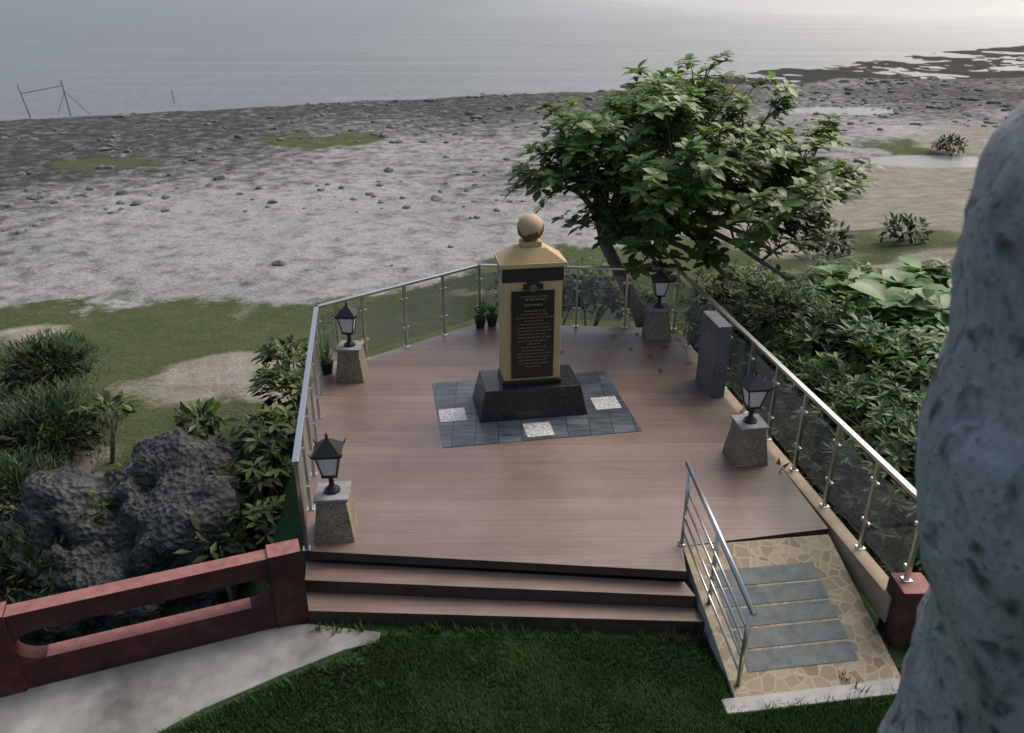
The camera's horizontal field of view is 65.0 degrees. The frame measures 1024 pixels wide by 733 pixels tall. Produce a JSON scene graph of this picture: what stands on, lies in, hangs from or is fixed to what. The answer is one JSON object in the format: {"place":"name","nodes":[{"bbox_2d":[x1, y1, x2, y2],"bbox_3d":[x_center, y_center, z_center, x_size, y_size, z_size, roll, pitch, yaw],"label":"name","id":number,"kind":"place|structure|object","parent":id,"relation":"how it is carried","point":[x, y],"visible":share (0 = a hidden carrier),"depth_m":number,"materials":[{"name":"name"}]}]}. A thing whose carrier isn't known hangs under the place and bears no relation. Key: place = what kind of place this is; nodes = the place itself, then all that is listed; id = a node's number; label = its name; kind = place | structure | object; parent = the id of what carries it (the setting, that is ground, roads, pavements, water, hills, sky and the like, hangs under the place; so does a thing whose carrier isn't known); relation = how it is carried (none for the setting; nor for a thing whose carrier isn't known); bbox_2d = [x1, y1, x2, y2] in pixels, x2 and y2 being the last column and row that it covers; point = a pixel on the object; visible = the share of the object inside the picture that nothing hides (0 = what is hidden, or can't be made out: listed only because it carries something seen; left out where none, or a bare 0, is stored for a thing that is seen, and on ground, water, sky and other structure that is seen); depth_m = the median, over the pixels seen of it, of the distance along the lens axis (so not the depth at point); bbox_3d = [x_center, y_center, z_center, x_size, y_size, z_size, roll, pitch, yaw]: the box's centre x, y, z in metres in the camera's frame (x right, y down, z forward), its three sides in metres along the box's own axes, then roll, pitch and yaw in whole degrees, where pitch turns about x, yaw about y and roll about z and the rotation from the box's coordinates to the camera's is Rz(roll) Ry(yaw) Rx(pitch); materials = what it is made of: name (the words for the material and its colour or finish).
{"place":"outdoors","nodes":[
{"label":"outdoors","id":0,"kind":"place"},
{"bbox_2d":[48,390,246,601],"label":"plants","id":1,"kind":"object","parent":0,"point":[190,427],"depth_m":12.96,"materials":[{"name":"green plant"}]},
{"bbox_2d":[0,624,380,732],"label":"concrete path","id":2,"kind":"structure","parent":0,"point":[160,693],"depth_m":7.20,"materials":[{"name":"grey concrete"}]},
{"bbox_2d":[0,46,1023,732],"bbox_3d":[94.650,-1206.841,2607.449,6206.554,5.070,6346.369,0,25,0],"label":"ground","id":3,"kind":"structure","parent":0,"point":[192,294],"depth_m":36.14,"materials":[{"name":"grey sand"}]},
{"bbox_2d":[0,521,123,645],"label":"outcrop rock","id":4,"kind":"object","parent":3,"relation":"on","point":[56,554],"visible":0.19,"depth_m":10.42,"materials":[{"name":"grey stone"}]},
{"bbox_2d":[0,327,130,629],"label":"field bushes","id":5,"kind":"object","parent":3,"relation":"on","point":[71,428],"depth_m":14.55,"materials":[{"name":"green plant"}]},
{"bbox_2d":[17,80,174,117],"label":"wooden poles","id":6,"kind":"object","parent":3,"relation":"on","point":[62,98],"visible":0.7,"depth_m":69.24,"materials":[{"name":"brown wood"}]},
{"bbox_2d":[0,428,276,630],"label":"outcrop rock","id":7,"kind":"object","parent":3,"relation":"on","point":[150,528],"visible":0.39,"depth_m":10.60,"materials":[{"name":"grey stone"}]},
{"bbox_2d":[0,538,309,697],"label":"maroon fence","id":8,"kind":"object","parent":3,"relation":"on","point":[280,601],"visible":0.92,"depth_m":7.34,"materials":[{"name":"paint"}]},
{"bbox_2d":[200,426,292,471],"bbox_3d":[-4.263,2.447,12.830,3.073,3.318,2.336,0,25,0],"label":"shrub","id":9,"kind":"object","parent":3,"relation":"on","point":[216,446],"visible":0.02,"depth_m":12.25,"materials":[{"name":"green plant"}]},
{"bbox_2d":[211,334,308,555],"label":"shrubs","id":10,"kind":"object","parent":3,"relation":"on","point":[276,453],"depth_m":11.88,"materials":[{"name":"green plant"}]},
{"bbox_2d":[310,559,677,581],"bbox_3d":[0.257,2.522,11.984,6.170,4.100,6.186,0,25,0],"label":"deck edge","id":11,"kind":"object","parent":3,"relation":"on","point":[496,570],"depth_m":8.39,"materials":[{"name":"brown wood"}]},
{"bbox_2d":[304,323,827,578],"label":"deck platform","id":12,"kind":"structure","parent":11,"relation":"on","point":[608,504],"depth_m":9.49,"materials":[{"name":"brown wood"}]},
{"bbox_2d":[322,359,333,374],"bbox_3d":[-2.775,0.011,12.053,0.216,0.192,0.216,0,25,0],"label":"pot","id":13,"kind":"object","parent":12,"relation":"on","point":[327,367],"visible":0.72,"depth_m":11.99,"materials":[{"name":"black plastic"}]},
{"bbox_2d":[319,340,333,361],"bbox_3d":[-2.798,-0.247,11.937,0.374,0.387,0.469,0,25,0],"label":"pot plant","id":14,"kind":"object","parent":13,"relation":"on","point":[324,356],"visible":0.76,"depth_m":11.91,"materials":[{"name":"green plant"}]},
{"bbox_2d":[313,481,358,543],"bbox_3d":[-1.862,1.519,8.437,0.418,0.515,0.418,-2,25,-4],"label":"lamp pedestal","id":15,"kind":"object","parent":12,"relation":"on","point":[336,518],"visible":0.98,"depth_m":8.30,"materials":[{"name":"stone"}]},
{"bbox_2d":[308,432,345,494],"bbox_3d":[-1.862,0.967,8.179,0.340,0.705,0.340,-2,25,-4],"label":"lantern","id":16,"kind":"object","parent":15,"relation":"on","point":[327,454],"visible":1,"depth_m":8.08,"materials":[{"name":"black metal"}]},
{"bbox_2d":[335,340,368,382],"bbox_3d":[-2.373,-0.081,11.868,0.431,0.515,0.431,0,25,0],"label":"lamp pedestal","id":17,"kind":"object","parent":12,"relation":"on","point":[352,366],"visible":0.98,"depth_m":11.73,"materials":[{"name":"stone"}]},
{"bbox_2d":[332,300,360,346],"bbox_3d":[-2.373,-0.634,11.610,0.350,0.705,0.350,0,25,0],"label":"lantern","id":18,"kind":"object","parent":17,"relation":"on","point":[346,316],"visible":1,"depth_m":11.52,"materials":[{"name":"black metal"}]},
{"bbox_2d":[474,315,486,328],"bbox_3d":[-0.541,-0.756,13.697,0.216,0.192,0.216,0,25,0],"label":"pot","id":19,"kind":"object","parent":12,"relation":"on","point":[480,322],"visible":0.96,"depth_m":13.63,"materials":[{"name":"black plastic"}]},
{"bbox_2d":[472,302,488,316],"bbox_3d":[-0.492,-0.952,13.593,0.329,0.265,0.309,-19,31,-35],"label":"pot plant","id":20,"kind":"object","parent":19,"relation":"on","point":[481,311],"visible":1,"depth_m":13.63,"materials":[{"name":"green plant"}]},
{"bbox_2d":[486,313,497,326],"bbox_3d":[-0.344,-0.791,13.774,0.216,0.192,0.216,0,25,0],"label":"pot","id":21,"kind":"object","parent":12,"relation":"on","point":[491,320],"visible":0.99,"depth_m":13.72,"materials":[{"name":"black plastic"}]},
{"bbox_2d":[484,303,498,314],"bbox_3d":[-0.332,-0.994,13.697,0.304,0.254,0.213,23,33,40],"label":"pot plant","id":22,"kind":"object","parent":21,"relation":"on","point":[491,310],"visible":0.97,"depth_m":13.67,"materials":[{"name":"green plant"}]},
{"bbox_2d":[473,238,586,422],"bbox_3d":[0.232,-0.532,10.644,1.476,2.352,0.798,-4,25,-8],"label":"monument body","id":23,"kind":"object","parent":12,"relation":"on","point":[499,394],"visible":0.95,"depth_m":10.64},
{"bbox_2d":[517,214,543,240],"bbox_3d":[0.232,-1.743,10.080,0.344,0.344,0.344,33,25,23],"label":"monument globe","id":24,"kind":"object","parent":23,"relation":"on","point":[530,227],"visible":1,"depth_m":9.96,"materials":[{"name":"gold metal"}]},
{"bbox_2d":[511,280,554,378],"bbox_3d":[0.268,-0.472,10.430,0.560,1.360,0.025,-4,25,-8],"label":"monument plaque","id":25,"kind":"object","parent":23,"relation":"attached to","point":[518,309],"visible":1,"depth_m":10.43,"materials":[{"name":"black stone"}]},
{"bbox_2d":[516,284,554,366],"bbox_3d":[0.304,-0.519,10.399,0.508,1.148,0.004,-4,25,-9],"label":"monument lettering","id":26,"kind":"object","parent":25,"relation":"attached to","point":[533,288],"visible":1,"depth_m":10.41},
{"bbox_2d":[498,326,691,372],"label":"fallen leaves","id":27,"kind":"object","parent":12,"relation":"on","point":[659,369],"visible":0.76,"depth_m":12.97,"materials":[{"name":"brown plant"}]},
{"bbox_2d":[292,264,918,582],"bbox_3d":[0.429,0.232,10.540,6.638,1.070,7.024,0,25,0],"label":"railing","id":28,"kind":"object","parent":12,"relation":"on","point":[894,474],"depth_m":9.72,"materials":[{"name":"silver metal"}]},
{"bbox_2d":[642,303,670,340],"bbox_3d":[2.407,-0.746,13.295,0.426,0.515,0.426,0,25,0],"label":"lamp pedestal","id":29,"kind":"object","parent":12,"relation":"on","point":[656,325],"visible":0.95,"depth_m":13.15,"materials":[{"name":"stone"}]},
{"bbox_2d":[651,267,673,308],"bbox_3d":[2.407,-1.299,13.037,0.347,0.705,0.347,0,25,0],"label":"lantern","id":30,"kind":"object","parent":29,"relation":"on","point":[661,280],"visible":0.99,"depth_m":12.94,"materials":[{"name":"black metal"}]},
{"bbox_2d":[696,310,731,397],"bbox_3d":[2.859,-0.179,11.411,0.200,1.080,0.620,-3,25,-7],"label":"granite stele","id":31,"kind":"object","parent":12,"relation":"on","point":[714,347],"visible":1,"depth_m":11.25,"materials":[{"name":"grey stone"}]},
{"bbox_2d":[723,414,769,467],"bbox_3d":[2.866,0.890,9.786,0.418,0.515,0.418,-3,25,-7],"label":"lamp pedestal","id":32,"kind":"object","parent":12,"relation":"on","point":[745,444],"visible":0.98,"depth_m":9.65,"materials":[{"name":"stone"}]},
{"bbox_2d":[737,368,774,423],"bbox_3d":[2.866,0.337,9.528,0.340,0.705,0.340,-3,25,-7],"label":"lantern","id":33,"kind":"object","parent":32,"relation":"on","point":[756,388],"visible":1,"depth_m":9.44,"materials":[{"name":"black metal"}]},
{"bbox_2d":[671,329,891,622],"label":"deck kerb","id":34,"kind":"structure","parent":12,"relation":"attached to","point":[869,577],"depth_m":8.41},
{"bbox_2d":[305,562,704,633],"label":"deck steps","id":35,"kind":"structure","parent":3,"relation":"on","point":[373,594],"depth_m":7.95,"materials":[{"name":"brown wood"}]},
{"bbox_2d":[0,77,1023,266],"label":"reef rocks","id":36,"kind":"object","parent":3,"relation":"on","point":[474,118],"visible":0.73,"depth_m":63.81,"materials":[{"name":"grey stone"}]},
{"bbox_2d":[477,253,673,325],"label":"bushes","id":37,"kind":"object","parent":3,"relation":"on","point":[589,299],"depth_m":19.61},
{"bbox_2d":[503,50,885,326],"bbox_3d":[3.160,-2.125,14.968,5.836,6.976,5.660,17,30,33],"label":"tree","id":38,"kind":"object","parent":3,"relation":"on","point":[693,191],"depth_m":13.22,"materials":[{"name":"green plant"}]},
{"bbox_2d":[679,534,899,697],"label":"stone ramp","id":39,"kind":"structure","parent":3,"relation":"on","point":[873,663],"depth_m":7.70,"materials":[{"name":"beige stone"}]},
{"bbox_2d":[678,461,756,686],"bbox_3d":[1.906,1.913,7.555,0.122,1.386,1.681,-4,25,-9],"label":"handrail","id":40,"kind":"object","parent":39,"relation":"on","point":[751,610],"visible":1,"depth_m":7.46,"materials":[{"name":"silver metal"}]},
{"bbox_2d":[715,562,858,671],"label":"stone treads","id":41,"kind":"object","parent":39,"relation":"on","point":[796,656],"visible":0.94,"depth_m":7.69,"materials":[{"name":"grey stone"}]},
{"bbox_2d":[721,679,899,716],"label":"concrete curb","id":42,"kind":"structure","parent":3,"relation":"on","point":[877,687],"depth_m":7.06,"materials":[{"name":"concrete"}]},
{"bbox_2d":[670,254,952,576],"bbox_3d":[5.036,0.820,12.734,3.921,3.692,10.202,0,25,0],"label":"shrubs","id":43,"kind":"object","parent":3,"relation":"on","point":[841,502],"depth_m":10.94,"materials":[{"name":"green plant"}]},
{"bbox_2d":[807,264,880,336],"bbox_3d":[6.570,-0.322,15.366,2.102,2.954,1.760,14,28,27],"label":"leaf plant","id":44,"kind":"object","parent":3,"relation":"on","point":[840,282],"depth_m":15.05,"materials":[{"name":"green plant"}]},
{"bbox_2d":[798,132,968,256],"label":"shrubs","id":45,"kind":"object","parent":3,"relation":"on","point":[908,221],"depth_m":27.82,"materials":[{"name":"green plant"}]},
{"bbox_2d":[848,268,950,335],"bbox_3d":[6.609,0.096,13.921,1.987,3.417,2.429,10,27,21],"label":"leaf plant","id":46,"kind":"object","parent":3,"relation":"on","point":[933,296],"depth_m":12.89,"materials":[{"name":"green plant"}]},
{"bbox_2d":[877,572,928,647],"bbox_3d":[3.744,2.359,7.660,0.306,0.750,0.306,0,25,0],"label":"fence post","id":47,"kind":"object","parent":3,"relation":"on","point":[896,629],"visible":0.52,"depth_m":7.53,"materials":[{"name":"paint"}]},
{"bbox_2d":[892,256,951,309],"bbox_3d":[7.796,-0.185,14.832,2.358,3.256,2.194,17,30,32],"label":"leaf plant","id":48,"kind":"object","parent":3,"relation":"on","point":[915,262],"depth_m":14.63,"materials":[{"name":"green plant"}]},
{"bbox_2d":[877,100,1023,732],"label":"limestone rock","id":49,"kind":"object","parent":3,"relation":"on","point":[962,670],"visible":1,"depth_m":2.22,"materials":[{"name":"grey stone"}]},
{"bbox_2d":[0,0,1023,166],"bbox_3d":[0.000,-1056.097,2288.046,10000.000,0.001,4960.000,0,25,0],"label":"sea water","id":50,"kind":"structure","parent":0,"point":[103,57],"depth_m":162.34,"materials":[{"name":"grey liquid"}]},
{"bbox_2d":[155,616,907,732],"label":"lawn grass","id":51,"kind":"structure","parent":0,"point":[412,672],"depth_m":7.09,"materials":[{"name":"green plant"}]},
{"bbox_2d":[432,371,641,447],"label":"monument paving","id":52,"kind":"structure","parent":0,"point":[471,430],"depth_m":10.71,"materials":[{"name":"grey tile"}]},
{"bbox_2d":[438,396,621,436],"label":"monument tiles","id":53,"kind":"object","parent":52,"relation":"in","point":[537,429],"visible":1,"depth_m":10.83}
]}

